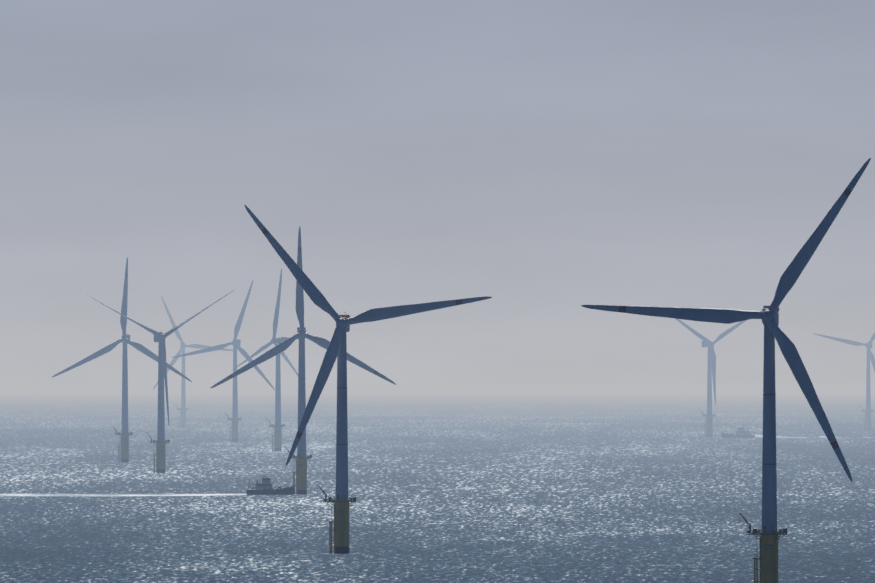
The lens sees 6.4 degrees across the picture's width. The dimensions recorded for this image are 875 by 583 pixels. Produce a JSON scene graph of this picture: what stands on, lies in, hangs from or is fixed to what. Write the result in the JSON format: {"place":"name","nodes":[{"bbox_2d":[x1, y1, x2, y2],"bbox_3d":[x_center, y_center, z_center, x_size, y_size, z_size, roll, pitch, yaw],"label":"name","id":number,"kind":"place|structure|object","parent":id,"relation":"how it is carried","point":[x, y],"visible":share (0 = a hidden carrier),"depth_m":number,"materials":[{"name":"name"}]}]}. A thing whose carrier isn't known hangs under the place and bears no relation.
{"place":"outdoors","nodes":[
{"label":"outdoors","id":0,"kind":"place"},
{"bbox_2d":[0,384,874,582],"bbox_3d":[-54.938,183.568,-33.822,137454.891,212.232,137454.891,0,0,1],"label":"sea","id":1,"kind":"structure","parent":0,"point":[549,483],"depth_m":4669.17,"materials":[{"name":"liquid"}]},
{"bbox_2d":[52,257,191,462],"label":"wind turbine","id":2,"kind":"object","parent":1,"relation":"on","point":[124,433],"visible":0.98,"depth_m":5735.27,"materials":[{"name":"paint"}]},
{"bbox_2d":[0,494,246,496],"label":"wake","id":3,"kind":"object","parent":1,"relation":"on","point":[132,495],"visible":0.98,"depth_m":4354.53,"materials":[{"name":"liquid"}]},
{"bbox_2d":[89,290,233,472],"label":"wind turbine","id":4,"kind":"object","parent":1,"relation":"on","point":[160,338],"visible":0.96,"depth_m":5204.43,"materials":[{"name":"paint"}]},
{"bbox_2d":[153,296,232,427],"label":"wind turbine","id":5,"kind":"object","parent":1,"relation":"on","point":[183,408],"visible":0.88,"depth_m":8619.39,"materials":[{"name":"paint"}]},
{"bbox_2d":[171,281,274,441],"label":"wind turbine","id":6,"kind":"object","parent":1,"relation":"on","point":[235,343],"visible":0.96,"depth_m":7143.66,"materials":[{"name":"paint"}]},
{"bbox_2d":[232,268,297,450],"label":"wind turbine","id":7,"kind":"object","parent":1,"relation":"on","point":[277,426],"visible":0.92,"depth_m":6425.20,"materials":[{"name":"paint"}]},
{"bbox_2d":[246,475,294,494],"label":"ship","id":8,"kind":"object","parent":1,"relation":"on","point":[265,487],"visible":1,"depth_m":4385.35,"materials":[{"name":"grey metal"}]},
{"bbox_2d":[211,227,395,494],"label":"wind turbine","id":9,"kind":"object","parent":1,"relation":"on","point":[301,335],"visible":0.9,"depth_m":4388.51,"materials":[{"name":"paint"}]},
{"bbox_2d":[245,205,491,553],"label":"wind turbine","id":10,"kind":"object","parent":1,"relation":"on","point":[337,348],"visible":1,"depth_m":3069.26,"materials":[{"name":"paint"}]},
{"bbox_2d":[676,319,746,436],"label":"wind turbine","id":11,"kind":"object","parent":1,"relation":"on","point":[711,374],"visible":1,"depth_m":7586.38,"materials":[{"name":"paint"}]},
{"bbox_2d":[581,158,870,582],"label":"wind turbine","id":12,"kind":"object","parent":1,"relation":"on","point":[768,532],"visible":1,"depth_m":2510.57,"materials":[{"name":"paint"}]},
{"bbox_2d":[721,426,754,437],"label":"ship","id":13,"kind":"object","parent":1,"relation":"on","point":[741,433],"visible":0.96,"depth_m":7517.22,"materials":[{"name":"grey metal"}]},
{"bbox_2d":[753,434,816,437],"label":"wake","id":14,"kind":"object","parent":1,"relation":"on","point":[758,436],"visible":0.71,"depth_m":7509.74,"materials":[{"name":"liquid"}]},
{"bbox_2d":[813,333,874,430],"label":"wind turbine","id":15,"kind":"object","parent":1,"relation":"on","point":[868,410],"visible":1,"depth_m":8305.91,"materials":[{"name":"paint"}]},
{"bbox_2d":[0,0,874,383],"label":"sky","id":16,"kind":"structure","parent":0,"point":[545,160],"materials":[{"name":"grey"}]}
]}

